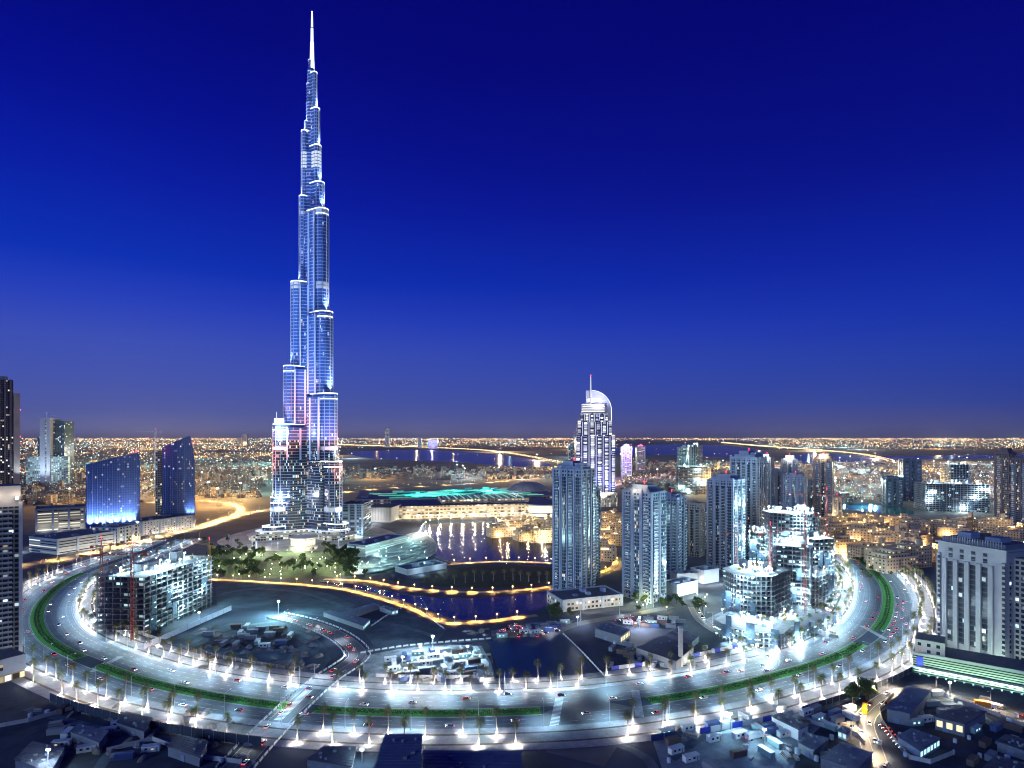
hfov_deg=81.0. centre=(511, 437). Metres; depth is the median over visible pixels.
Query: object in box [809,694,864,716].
dirt track
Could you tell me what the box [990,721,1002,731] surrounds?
container
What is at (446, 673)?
palm tree
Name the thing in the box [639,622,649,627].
container
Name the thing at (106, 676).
palm tree
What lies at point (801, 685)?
palm tree
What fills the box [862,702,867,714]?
bus
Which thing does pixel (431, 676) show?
hoarding
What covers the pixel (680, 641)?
chimney stack
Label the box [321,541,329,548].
leafy tree
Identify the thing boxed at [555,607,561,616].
leafy tree
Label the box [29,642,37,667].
palm tree
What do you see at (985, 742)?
container
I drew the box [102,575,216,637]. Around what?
site floor
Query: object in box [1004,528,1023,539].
courtyard block
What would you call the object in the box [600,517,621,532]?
courtyard block
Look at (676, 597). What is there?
leafy tree
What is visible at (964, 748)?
ground
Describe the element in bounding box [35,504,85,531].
office building
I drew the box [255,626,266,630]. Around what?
container
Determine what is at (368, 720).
palm tree
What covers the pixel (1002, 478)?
apartment tower
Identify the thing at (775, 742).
site cabin
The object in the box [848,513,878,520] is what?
courtyard block
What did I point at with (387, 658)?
site cabin
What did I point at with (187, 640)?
palm tree
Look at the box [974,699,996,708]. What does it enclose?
truck
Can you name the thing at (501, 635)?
site cabin
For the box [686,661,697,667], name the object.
material stack
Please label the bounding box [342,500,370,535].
office block
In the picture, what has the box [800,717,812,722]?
material stack
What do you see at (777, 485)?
apartment tower
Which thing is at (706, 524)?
apartment tower
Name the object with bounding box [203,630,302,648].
rubble field
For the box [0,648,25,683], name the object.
podium building
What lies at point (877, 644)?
palm tree
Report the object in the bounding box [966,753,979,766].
container
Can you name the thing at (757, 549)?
building site
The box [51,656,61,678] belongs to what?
palm tree
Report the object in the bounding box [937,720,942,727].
window
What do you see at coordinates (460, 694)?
lane markings
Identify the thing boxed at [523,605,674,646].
back street
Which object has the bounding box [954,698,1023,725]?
yard wall
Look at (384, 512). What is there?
building
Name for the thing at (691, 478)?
building
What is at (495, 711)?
palm tree
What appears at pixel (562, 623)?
container
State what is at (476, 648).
site cabin
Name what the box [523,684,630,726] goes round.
cross street
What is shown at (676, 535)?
apartment tower
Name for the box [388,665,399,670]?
site cabin
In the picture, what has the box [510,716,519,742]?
palm tree
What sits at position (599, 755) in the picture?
cross street mouth
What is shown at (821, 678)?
palm tree
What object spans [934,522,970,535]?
courtyard block
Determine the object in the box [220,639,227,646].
container
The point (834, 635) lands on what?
material stack
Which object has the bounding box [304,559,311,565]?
leafy tree
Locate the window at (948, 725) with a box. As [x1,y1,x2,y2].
[946,722,951,729]
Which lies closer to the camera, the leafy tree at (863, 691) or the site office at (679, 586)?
the leafy tree at (863, 691)
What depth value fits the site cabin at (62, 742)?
298.54 m
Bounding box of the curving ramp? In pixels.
[152,501,243,529]
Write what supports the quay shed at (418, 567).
on the ground at (584, 639)
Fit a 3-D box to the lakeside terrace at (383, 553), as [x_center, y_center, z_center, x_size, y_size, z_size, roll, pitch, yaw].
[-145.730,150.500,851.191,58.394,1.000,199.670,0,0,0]
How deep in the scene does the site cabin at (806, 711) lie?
332.24 m
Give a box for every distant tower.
[237,438,241,445]
[242,434,248,445]
[385,427,389,447]
[418,437,421,447]
[428,439,437,448]
[568,442,573,459]
[621,444,631,476]
[636,444,644,471]
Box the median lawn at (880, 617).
[858,561,893,631]
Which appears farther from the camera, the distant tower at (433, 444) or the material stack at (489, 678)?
the distant tower at (433, 444)
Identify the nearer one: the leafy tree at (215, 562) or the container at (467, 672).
the container at (467, 672)
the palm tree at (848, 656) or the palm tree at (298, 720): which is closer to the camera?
the palm tree at (298, 720)
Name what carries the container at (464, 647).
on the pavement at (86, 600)
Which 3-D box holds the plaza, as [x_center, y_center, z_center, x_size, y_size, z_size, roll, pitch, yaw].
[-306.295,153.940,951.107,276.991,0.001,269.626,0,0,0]
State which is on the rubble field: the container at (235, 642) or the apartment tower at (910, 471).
the container at (235, 642)
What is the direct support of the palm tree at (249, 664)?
on the pavement at (86, 600)
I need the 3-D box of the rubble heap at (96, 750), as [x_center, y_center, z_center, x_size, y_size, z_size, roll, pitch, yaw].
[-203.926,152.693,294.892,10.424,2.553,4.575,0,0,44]
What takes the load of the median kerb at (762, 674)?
on the ground at (584, 639)
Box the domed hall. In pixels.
[507,481,549,491]
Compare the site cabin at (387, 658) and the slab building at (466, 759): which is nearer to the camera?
the slab building at (466, 759)
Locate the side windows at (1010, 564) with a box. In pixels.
[1009,563,1011,652]
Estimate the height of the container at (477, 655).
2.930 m
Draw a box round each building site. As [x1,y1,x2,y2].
[94,550,212,634]
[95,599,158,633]
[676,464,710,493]
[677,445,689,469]
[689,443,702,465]
[714,611,793,649]
[722,558,791,617]
[748,525,766,563]
[761,504,819,560]
[763,604,839,646]
[773,534,813,607]
[797,531,835,574]
[812,564,837,605]
[913,480,992,512]
[940,462,972,481]
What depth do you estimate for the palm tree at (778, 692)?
337.30 m
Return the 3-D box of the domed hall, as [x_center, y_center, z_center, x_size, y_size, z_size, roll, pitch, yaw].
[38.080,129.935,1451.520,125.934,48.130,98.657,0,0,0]
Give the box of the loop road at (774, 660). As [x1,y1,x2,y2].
[689,607,779,678]
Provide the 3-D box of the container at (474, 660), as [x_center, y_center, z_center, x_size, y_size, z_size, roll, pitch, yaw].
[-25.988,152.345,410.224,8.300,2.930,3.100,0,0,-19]
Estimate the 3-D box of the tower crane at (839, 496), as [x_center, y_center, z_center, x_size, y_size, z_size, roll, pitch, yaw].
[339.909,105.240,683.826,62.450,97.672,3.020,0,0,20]
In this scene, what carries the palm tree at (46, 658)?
on the pavement at (86, 600)
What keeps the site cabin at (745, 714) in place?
on the pavement at (88, 697)
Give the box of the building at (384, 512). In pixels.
[371,504,400,521]
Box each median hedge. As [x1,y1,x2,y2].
[34,572,84,657]
[97,664,285,707]
[313,705,540,714]
[646,642,861,701]
[862,561,890,630]
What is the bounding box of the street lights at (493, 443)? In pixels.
[23,441,1021,473]
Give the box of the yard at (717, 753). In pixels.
[653,712,830,767]
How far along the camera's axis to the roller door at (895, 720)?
323.20 m
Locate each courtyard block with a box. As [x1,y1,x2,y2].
[486,521,517,537]
[499,515,526,523]
[509,516,536,526]
[513,524,538,541]
[526,514,551,528]
[533,527,551,542]
[600,513,607,521]
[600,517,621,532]
[600,525,614,532]
[600,528,621,545]
[600,536,608,546]
[600,545,616,561]
[601,508,621,520]
[817,512,847,526]
[817,522,852,536]
[829,534,864,553]
[839,518,868,524]
[844,511,871,516]
[845,525,883,541]
[847,517,889,528]
[847,538,887,560]
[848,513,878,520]
[864,538,932,567]
[866,547,918,573]
[868,525,906,535]
[871,530,911,542]
[879,513,907,525]
[882,522,909,530]
[885,536,914,544]
[896,516,934,532]
[899,521,929,532]
[906,528,933,545]
[926,543,937,561]
[927,516,946,525]
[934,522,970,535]
[947,512,978,531]
[974,513,1012,532]
[991,522,1023,536]
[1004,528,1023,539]
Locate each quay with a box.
[212,579,537,624]
[323,561,617,592]
[447,561,551,565]
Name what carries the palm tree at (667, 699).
on the pavement at (88, 697)
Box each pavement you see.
[11,540,936,752]
[73,538,857,693]
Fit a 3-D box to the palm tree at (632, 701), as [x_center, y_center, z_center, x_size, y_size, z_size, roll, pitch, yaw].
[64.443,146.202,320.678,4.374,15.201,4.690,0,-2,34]
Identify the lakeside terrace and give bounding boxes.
[350,532,436,574]
[359,532,433,568]
[368,532,431,563]
[377,532,429,557]
[386,533,426,552]
[395,533,424,547]
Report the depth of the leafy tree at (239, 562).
697.48 m
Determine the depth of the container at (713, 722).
318.22 m
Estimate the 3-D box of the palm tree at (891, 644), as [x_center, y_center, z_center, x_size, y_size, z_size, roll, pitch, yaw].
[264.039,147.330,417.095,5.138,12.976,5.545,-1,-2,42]
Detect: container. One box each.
[46,726,66,735]
[56,703,68,714]
[113,750,134,760]
[203,631,214,635]
[214,633,221,639]
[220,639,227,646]
[231,623,241,627]
[232,640,239,646]
[238,633,249,637]
[245,634,256,639]
[247,628,258,633]
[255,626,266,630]
[264,631,275,635]
[269,625,279,629]
[273,627,283,631]
[275,639,286,644]
[392,671,404,677]
[400,674,412,681]
[402,651,406,659]
[405,656,410,664]
[406,669,419,674]
[407,661,419,666]
[417,666,430,672]
[429,646,434,652]
[431,657,443,664]
[439,647,450,653]
[439,673,444,682]
[443,652,448,660]
[451,648,463,653]
[452,654,458,659]
[460,644,471,650]
[463,669,476,674]
[464,664,476,669]
[468,657,479,663]
[473,653,484,658]
[476,672,483,681]
[487,667,492,675]
[507,631,517,636]
[530,622,539,626]
[540,623,549,627]
[543,627,553,631]
[550,624,560,628]
[556,621,565,625]
[608,644,616,651]
[616,648,628,654]
[621,640,633,646]
[623,651,634,658]
[630,658,641,663]
[638,654,643,660]
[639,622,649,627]
[643,660,655,667]
[644,616,653,620]
[649,623,659,627]
[657,619,666,624]
[665,734,681,745]
[666,623,675,628]
[668,616,678,619]
[676,618,685,622]
[702,759,719,767]
[704,719,719,726]
[730,747,746,758]
[773,702,786,711]
[808,703,821,712]
[828,707,841,715]
[830,713,844,723]
[926,699,939,706]
[931,689,943,696]
[936,707,949,713]
[941,702,956,707]
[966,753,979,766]
[978,736,991,748]
[984,749,997,760]
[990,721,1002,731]
[1003,720,1023,733]
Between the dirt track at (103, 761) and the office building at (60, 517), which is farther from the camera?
the office building at (60, 517)
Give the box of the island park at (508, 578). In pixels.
[419,565,551,587]
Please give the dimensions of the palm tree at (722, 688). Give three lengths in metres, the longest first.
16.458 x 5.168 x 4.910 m
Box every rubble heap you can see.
[66,711,76,718]
[73,742,83,749]
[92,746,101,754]
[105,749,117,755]
[112,701,125,708]
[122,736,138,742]
[133,741,143,748]
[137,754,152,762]
[198,665,208,668]
[198,711,212,716]
[203,641,216,644]
[207,723,216,729]
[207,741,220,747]
[223,650,234,654]
[231,645,243,650]
[243,742,252,746]
[288,663,298,668]
[298,666,307,670]
[308,636,319,640]
[308,643,317,646]
[314,653,323,657]
[451,663,458,668]
[467,631,478,634]
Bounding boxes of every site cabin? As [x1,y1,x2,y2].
[50,738,71,746]
[60,726,73,738]
[76,743,95,753]
[100,725,116,733]
[110,719,117,725]
[141,742,161,752]
[254,638,260,644]
[258,642,270,647]
[287,631,293,637]
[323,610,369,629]
[340,603,378,616]
[379,606,398,614]
[384,655,396,661]
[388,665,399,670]
[391,658,395,664]
[412,650,423,655]
[420,659,432,665]
[428,652,439,658]
[440,663,447,670]
[444,669,455,674]
[453,659,465,664]
[459,652,471,658]
[473,646,479,651]
[481,659,488,666]
[497,633,507,637]
[519,628,529,632]
[529,629,539,633]
[560,619,569,623]
[623,619,632,624]
[647,620,656,622]
[657,615,666,619]
[658,726,673,732]
[668,743,684,754]
[680,721,695,731]
[682,751,699,762]
[706,732,722,742]
[719,718,734,724]
[731,728,747,739]
[738,709,752,719]
[751,722,765,734]
[757,744,774,758]
[767,735,783,749]
[776,728,790,737]
[799,707,812,716]
[812,712,825,721]
[815,629,825,635]
[820,719,837,731]
[825,602,834,606]
[837,725,852,740]
[842,703,855,711]
[842,709,858,721]
[910,717,923,726]
[917,714,933,722]
[971,723,982,733]
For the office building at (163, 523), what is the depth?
983.91 m
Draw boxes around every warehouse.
[594,622,629,644]
[635,635,693,670]
[667,628,699,645]
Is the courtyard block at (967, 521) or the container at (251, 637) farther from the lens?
the courtyard block at (967, 521)
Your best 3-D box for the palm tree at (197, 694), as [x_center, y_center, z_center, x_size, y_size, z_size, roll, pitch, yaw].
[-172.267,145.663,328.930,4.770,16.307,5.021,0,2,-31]
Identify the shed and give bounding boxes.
[14,741,64,767]
[69,723,108,747]
[116,711,152,738]
[167,734,207,766]
[306,745,355,767]
[395,559,446,574]
[771,712,808,739]
[797,733,829,759]
[819,742,873,767]
[886,686,931,725]
[896,728,940,757]
[933,704,986,736]
[982,755,1023,767]
[996,734,1023,759]
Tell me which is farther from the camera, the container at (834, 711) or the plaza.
the plaza
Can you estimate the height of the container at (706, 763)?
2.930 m
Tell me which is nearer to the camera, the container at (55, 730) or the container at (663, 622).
the container at (55, 730)
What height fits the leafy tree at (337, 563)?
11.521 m
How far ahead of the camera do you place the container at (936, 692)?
356.69 m
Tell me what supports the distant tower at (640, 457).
on the ground at (584, 639)
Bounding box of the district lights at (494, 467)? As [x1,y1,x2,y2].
[20,440,1022,502]
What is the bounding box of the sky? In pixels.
[0,0,1023,438]
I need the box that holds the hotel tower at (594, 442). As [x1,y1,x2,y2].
[574,375,617,506]
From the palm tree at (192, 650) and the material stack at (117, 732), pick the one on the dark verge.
the material stack at (117, 732)
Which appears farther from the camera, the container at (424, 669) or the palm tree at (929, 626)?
the palm tree at (929, 626)
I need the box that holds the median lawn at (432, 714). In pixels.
[312,705,541,716]
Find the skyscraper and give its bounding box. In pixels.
[228,11,362,546]
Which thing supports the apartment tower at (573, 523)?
on the ground at (584, 639)
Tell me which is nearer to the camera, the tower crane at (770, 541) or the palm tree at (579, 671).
the palm tree at (579, 671)
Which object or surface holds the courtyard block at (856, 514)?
on the ground at (584, 639)
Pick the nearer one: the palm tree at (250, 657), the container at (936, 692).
the container at (936, 692)
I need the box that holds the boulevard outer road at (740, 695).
[23,539,911,728]
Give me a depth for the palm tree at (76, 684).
350.45 m
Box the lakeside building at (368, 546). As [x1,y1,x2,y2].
[347,533,406,556]
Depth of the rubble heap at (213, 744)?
299.25 m
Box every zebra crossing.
[274,690,311,719]
[550,694,563,725]
[634,690,643,716]
[861,626,887,638]
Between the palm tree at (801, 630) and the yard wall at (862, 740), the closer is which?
the yard wall at (862, 740)
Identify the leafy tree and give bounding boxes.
[212,558,220,565]
[222,559,230,568]
[227,558,237,568]
[234,566,240,575]
[235,560,243,569]
[238,549,244,556]
[248,566,258,572]
[278,561,286,571]
[286,559,291,569]
[296,562,304,571]
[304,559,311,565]
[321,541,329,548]
[326,559,333,569]
[334,560,340,568]
[347,565,355,572]
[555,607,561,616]
[631,592,638,601]
[658,597,666,606]
[672,593,681,603]
[693,602,701,608]
[700,601,706,610]
[844,682,862,694]
[845,684,858,703]
[851,682,865,700]
[856,680,877,700]
[857,676,874,698]
[859,678,878,698]
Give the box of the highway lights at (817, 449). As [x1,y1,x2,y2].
[721,442,939,471]
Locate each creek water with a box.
[348,450,549,466]
[615,444,767,457]
[794,453,1023,467]
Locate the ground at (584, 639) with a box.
[0,519,1023,767]
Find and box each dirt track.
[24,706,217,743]
[93,734,130,767]
[186,615,296,646]
[191,644,290,654]
[222,588,351,609]
[253,634,322,665]
[366,629,518,651]
[370,619,436,637]
[608,641,643,660]
[610,744,658,767]
[667,729,726,760]
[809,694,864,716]
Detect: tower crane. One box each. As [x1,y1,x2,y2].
[79,542,147,640]
[90,536,137,599]
[135,428,161,487]
[194,537,215,582]
[725,527,769,563]
[758,522,804,571]
[769,503,817,610]
[782,490,840,554]
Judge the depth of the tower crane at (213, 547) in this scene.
630.84 m
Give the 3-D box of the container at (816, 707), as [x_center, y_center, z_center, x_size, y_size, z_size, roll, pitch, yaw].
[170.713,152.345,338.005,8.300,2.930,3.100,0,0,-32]
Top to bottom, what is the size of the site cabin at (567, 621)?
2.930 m
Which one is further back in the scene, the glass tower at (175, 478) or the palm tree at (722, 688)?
the glass tower at (175, 478)
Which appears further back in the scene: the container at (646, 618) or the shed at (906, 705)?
the container at (646, 618)
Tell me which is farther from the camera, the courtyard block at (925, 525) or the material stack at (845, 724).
the courtyard block at (925, 525)
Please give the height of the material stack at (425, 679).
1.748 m
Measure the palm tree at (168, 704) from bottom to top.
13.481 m
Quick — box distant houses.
[20,441,1023,505]
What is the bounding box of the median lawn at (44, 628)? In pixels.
[30,573,86,659]
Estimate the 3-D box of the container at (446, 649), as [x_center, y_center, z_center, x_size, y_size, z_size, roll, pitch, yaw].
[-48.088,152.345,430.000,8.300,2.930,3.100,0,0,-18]
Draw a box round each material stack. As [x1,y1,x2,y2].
[33,708,43,711]
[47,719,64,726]
[109,752,114,761]
[112,729,122,735]
[181,717,188,724]
[202,708,210,714]
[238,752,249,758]
[421,677,429,681]
[484,676,494,681]
[675,726,681,731]
[683,730,697,738]
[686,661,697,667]
[780,750,792,760]
[781,745,792,754]
[793,754,799,760]
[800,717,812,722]
[829,633,838,637]
[840,721,849,726]
[979,695,989,700]
[985,717,993,724]
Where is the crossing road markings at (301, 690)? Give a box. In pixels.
[222,616,365,767]
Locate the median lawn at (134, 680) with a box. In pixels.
[93,663,288,709]
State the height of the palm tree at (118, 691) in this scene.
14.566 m
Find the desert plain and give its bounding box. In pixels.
[20,439,1023,518]
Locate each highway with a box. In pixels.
[23,509,269,566]
[346,445,562,464]
[727,443,942,474]
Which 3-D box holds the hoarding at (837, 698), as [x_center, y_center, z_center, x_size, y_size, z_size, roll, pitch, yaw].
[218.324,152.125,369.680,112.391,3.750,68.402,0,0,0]
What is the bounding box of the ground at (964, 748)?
[794,672,1023,767]
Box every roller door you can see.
[804,749,808,757]
[893,717,898,723]
[942,726,948,732]
[1007,749,1013,756]
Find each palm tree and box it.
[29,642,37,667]
[29,656,38,681]
[42,654,52,673]
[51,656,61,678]
[56,668,66,693]
[68,662,78,683]
[72,680,80,700]
[82,668,92,690]
[94,678,102,706]
[104,671,109,696]
[113,621,120,639]
[113,687,123,712]
[123,672,129,701]
[139,685,147,714]
[144,637,151,652]
[144,681,150,707]
[160,639,167,656]
[162,698,171,722]
[167,689,177,711]
[169,636,174,650]
[176,645,182,660]
[185,637,191,654]
[189,645,195,664]
[190,704,199,727]
[193,689,201,716]
[198,643,204,657]
[212,645,218,653]
[222,710,232,732]
[223,657,229,672]
[228,651,236,665]
[245,662,253,676]
[248,652,255,669]
[266,663,273,678]
[291,654,298,674]
[293,713,302,740]
[320,703,327,730]
[329,709,337,743]
[334,668,341,686]
[348,706,357,732]
[356,663,362,680]
[361,671,369,688]
[364,714,373,742]
[382,663,387,680]
[383,706,392,733]
[387,669,393,689]
[399,713,409,733]
[407,661,414,681]
[413,672,420,686]
[422,706,428,735]
[431,665,438,683]
[442,668,449,688]
[458,708,467,733]
[468,674,473,690]
[474,715,483,744]
[491,705,499,734]
[496,667,502,689]
[509,667,517,681]
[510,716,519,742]
[523,669,530,688]
[533,658,540,680]
[547,671,553,685]
[556,663,563,678]
[574,667,582,685]
[578,656,584,677]
[603,656,610,674]
[623,708,632,736]
[629,697,636,724]
[644,660,651,676]
[659,698,667,727]
[662,695,671,720]
[668,648,675,656]
[686,644,693,655]
[686,655,693,669]
[689,704,699,722]
[692,690,700,715]
[700,645,708,658]
[705,652,711,666]
[716,694,726,719]
[718,682,725,711]
[724,648,729,662]
[746,677,754,706]
[746,687,755,713]
[766,676,775,698]
[773,687,783,711]
[790,673,799,693]
[797,681,804,703]
[799,627,804,640]
[810,662,817,687]
[817,673,826,697]
[828,662,836,681]
[836,670,843,692]
[844,653,852,676]
[854,666,863,682]
[872,660,881,679]
[873,641,881,663]
[888,640,895,651]
[888,650,896,672]
[895,635,903,651]
[897,648,905,665]
[902,630,909,643]
[905,640,913,658]
[909,611,916,634]
[910,625,916,639]
[917,610,922,625]
[926,623,933,632]
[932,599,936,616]
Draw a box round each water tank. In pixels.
[795,747,799,754]
[814,755,818,761]
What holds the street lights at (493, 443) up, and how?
on the distant houses
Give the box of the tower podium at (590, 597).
[547,585,622,611]
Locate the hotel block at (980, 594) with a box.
[935,531,1023,659]
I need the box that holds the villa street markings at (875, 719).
[860,688,1019,767]
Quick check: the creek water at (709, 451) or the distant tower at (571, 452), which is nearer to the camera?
the distant tower at (571, 452)
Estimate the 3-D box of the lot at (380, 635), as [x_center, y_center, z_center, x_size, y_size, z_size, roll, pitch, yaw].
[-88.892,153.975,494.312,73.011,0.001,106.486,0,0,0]
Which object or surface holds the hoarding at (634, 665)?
on the storage yard at (642, 635)
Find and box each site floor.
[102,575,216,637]
[707,601,827,624]
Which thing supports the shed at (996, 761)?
on the ground at (584, 639)
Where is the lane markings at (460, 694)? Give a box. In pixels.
[23,540,910,728]
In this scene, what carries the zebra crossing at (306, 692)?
on the crossing road at (256, 751)
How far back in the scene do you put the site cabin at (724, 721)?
319.29 m
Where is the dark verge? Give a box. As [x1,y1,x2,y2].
[0,690,242,767]
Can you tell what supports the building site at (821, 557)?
on the ground at (584, 639)
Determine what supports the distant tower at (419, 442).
on the ground at (584, 639)
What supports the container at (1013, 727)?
on the villa street at (871, 716)
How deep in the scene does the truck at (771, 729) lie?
310.44 m
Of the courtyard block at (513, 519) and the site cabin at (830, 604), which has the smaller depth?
the site cabin at (830, 604)
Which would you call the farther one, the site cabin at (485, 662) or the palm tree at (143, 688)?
the site cabin at (485, 662)
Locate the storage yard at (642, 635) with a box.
[598,613,739,669]
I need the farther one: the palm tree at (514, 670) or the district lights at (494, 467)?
the district lights at (494, 467)
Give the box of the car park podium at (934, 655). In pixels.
[912,632,1023,695]
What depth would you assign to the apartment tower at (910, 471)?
1458.52 m
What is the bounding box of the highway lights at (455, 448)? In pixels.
[338,444,562,462]
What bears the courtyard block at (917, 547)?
on the ground at (584, 639)
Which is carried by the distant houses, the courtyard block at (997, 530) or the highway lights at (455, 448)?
the highway lights at (455, 448)
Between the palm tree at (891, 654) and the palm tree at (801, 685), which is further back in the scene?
the palm tree at (891, 654)
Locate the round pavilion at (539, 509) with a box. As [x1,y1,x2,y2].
[525,502,551,518]
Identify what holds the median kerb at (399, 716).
on the ground at (584, 639)
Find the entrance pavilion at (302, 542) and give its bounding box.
[288,534,317,551]
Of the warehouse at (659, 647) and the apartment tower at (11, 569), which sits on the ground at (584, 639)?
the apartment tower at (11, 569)
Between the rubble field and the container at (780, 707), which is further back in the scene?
the rubble field
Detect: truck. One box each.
[745,730,763,740]
[761,721,776,727]
[765,726,781,734]
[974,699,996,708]
[991,701,1004,709]
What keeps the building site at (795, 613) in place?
on the ground at (584, 639)
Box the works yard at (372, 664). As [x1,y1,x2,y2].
[362,644,495,678]
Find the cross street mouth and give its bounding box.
[545,702,636,766]
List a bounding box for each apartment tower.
[0,484,22,651]
[552,458,595,589]
[595,486,600,578]
[622,481,666,603]
[666,489,686,573]
[686,500,705,556]
[705,504,706,546]
[707,471,745,569]
[730,448,767,555]
[763,452,774,508]
[774,466,780,505]
[781,454,797,508]
[783,471,807,509]
[808,479,812,509]
[813,453,834,516]
[832,496,841,513]
[881,475,902,505]
[898,458,921,500]
[994,448,1015,518]
[1011,457,1023,525]
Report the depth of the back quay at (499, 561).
737.98 m
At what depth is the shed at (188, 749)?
288.57 m
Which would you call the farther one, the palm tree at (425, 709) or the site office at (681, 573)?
the site office at (681, 573)
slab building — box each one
[375,733,421,767]
[423,750,522,767]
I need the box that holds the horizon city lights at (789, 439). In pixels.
[20,437,1023,459]
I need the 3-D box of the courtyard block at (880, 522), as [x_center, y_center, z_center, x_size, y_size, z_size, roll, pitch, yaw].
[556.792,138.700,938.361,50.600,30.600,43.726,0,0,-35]
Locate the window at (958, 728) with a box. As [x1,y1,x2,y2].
[956,725,962,732]
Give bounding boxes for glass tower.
[86,450,139,527]
[155,436,194,515]
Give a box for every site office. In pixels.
[666,576,698,596]
[669,570,697,579]
[690,565,719,583]
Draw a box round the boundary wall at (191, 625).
[144,606,230,648]
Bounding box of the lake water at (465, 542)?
[424,522,551,564]
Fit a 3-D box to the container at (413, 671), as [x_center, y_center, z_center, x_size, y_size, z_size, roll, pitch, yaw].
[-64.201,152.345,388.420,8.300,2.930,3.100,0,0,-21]
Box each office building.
[29,528,115,554]
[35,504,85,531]
[92,523,140,543]
[135,514,194,535]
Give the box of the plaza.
[217,526,395,550]
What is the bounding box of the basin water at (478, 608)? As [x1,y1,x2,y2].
[320,582,550,619]
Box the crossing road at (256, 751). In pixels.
[221,614,366,767]
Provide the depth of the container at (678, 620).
497.81 m
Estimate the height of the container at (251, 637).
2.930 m
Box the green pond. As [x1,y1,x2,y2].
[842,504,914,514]
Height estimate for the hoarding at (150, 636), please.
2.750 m
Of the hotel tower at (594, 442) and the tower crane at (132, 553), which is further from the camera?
the hotel tower at (594, 442)
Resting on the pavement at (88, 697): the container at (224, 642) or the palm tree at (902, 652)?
the palm tree at (902, 652)
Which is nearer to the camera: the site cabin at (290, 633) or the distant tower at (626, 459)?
the site cabin at (290, 633)
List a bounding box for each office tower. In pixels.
[0,376,20,483]
[26,412,73,483]
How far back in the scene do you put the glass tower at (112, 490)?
925.23 m
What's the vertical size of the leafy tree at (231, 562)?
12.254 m
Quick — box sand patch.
[208,646,303,662]
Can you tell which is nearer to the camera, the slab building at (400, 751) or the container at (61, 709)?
the slab building at (400, 751)
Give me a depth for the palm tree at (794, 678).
358.75 m
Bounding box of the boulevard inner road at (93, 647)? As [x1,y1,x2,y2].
[44,539,881,708]
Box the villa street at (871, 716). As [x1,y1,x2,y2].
[854,688,1023,767]
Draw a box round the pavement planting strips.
[23,539,935,745]
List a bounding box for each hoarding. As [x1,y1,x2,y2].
[49,693,260,745]
[138,631,170,643]
[181,644,284,668]
[376,673,484,678]
[612,642,745,669]
[651,731,676,740]
[700,710,792,733]
[802,667,912,708]
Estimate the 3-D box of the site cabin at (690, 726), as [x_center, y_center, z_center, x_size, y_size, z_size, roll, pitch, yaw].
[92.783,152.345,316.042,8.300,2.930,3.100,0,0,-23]
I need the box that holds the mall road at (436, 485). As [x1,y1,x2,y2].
[342,477,540,492]
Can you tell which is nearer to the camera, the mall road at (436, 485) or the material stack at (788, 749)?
the material stack at (788, 749)
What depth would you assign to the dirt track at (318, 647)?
436.11 m
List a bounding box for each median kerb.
[29,573,87,659]
[92,663,290,709]
[318,706,541,716]
[648,642,865,703]
[856,560,893,631]
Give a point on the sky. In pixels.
(797, 219)
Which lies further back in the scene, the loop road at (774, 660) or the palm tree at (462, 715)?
the loop road at (774, 660)
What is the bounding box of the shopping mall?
[356,487,551,519]
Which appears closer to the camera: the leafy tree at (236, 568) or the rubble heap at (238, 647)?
the rubble heap at (238, 647)
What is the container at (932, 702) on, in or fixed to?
on the villa street at (871, 716)
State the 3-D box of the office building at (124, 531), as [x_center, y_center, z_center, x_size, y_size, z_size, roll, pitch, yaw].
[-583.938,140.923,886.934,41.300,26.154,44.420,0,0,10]
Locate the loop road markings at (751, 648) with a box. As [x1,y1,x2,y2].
[688,607,778,678]
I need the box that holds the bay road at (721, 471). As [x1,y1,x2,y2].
[615,466,897,485]
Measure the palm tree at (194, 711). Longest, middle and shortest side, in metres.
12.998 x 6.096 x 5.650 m
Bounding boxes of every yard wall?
[0,702,92,726]
[106,736,240,763]
[808,718,865,744]
[879,692,954,763]
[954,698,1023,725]
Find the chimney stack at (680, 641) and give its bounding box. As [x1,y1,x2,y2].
[678,626,682,666]
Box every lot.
[172,623,330,672]
[215,581,357,615]
[362,608,446,646]
[489,633,596,677]
[491,620,573,640]
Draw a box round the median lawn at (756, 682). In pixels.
[644,642,866,703]
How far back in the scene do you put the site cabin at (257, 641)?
446.39 m

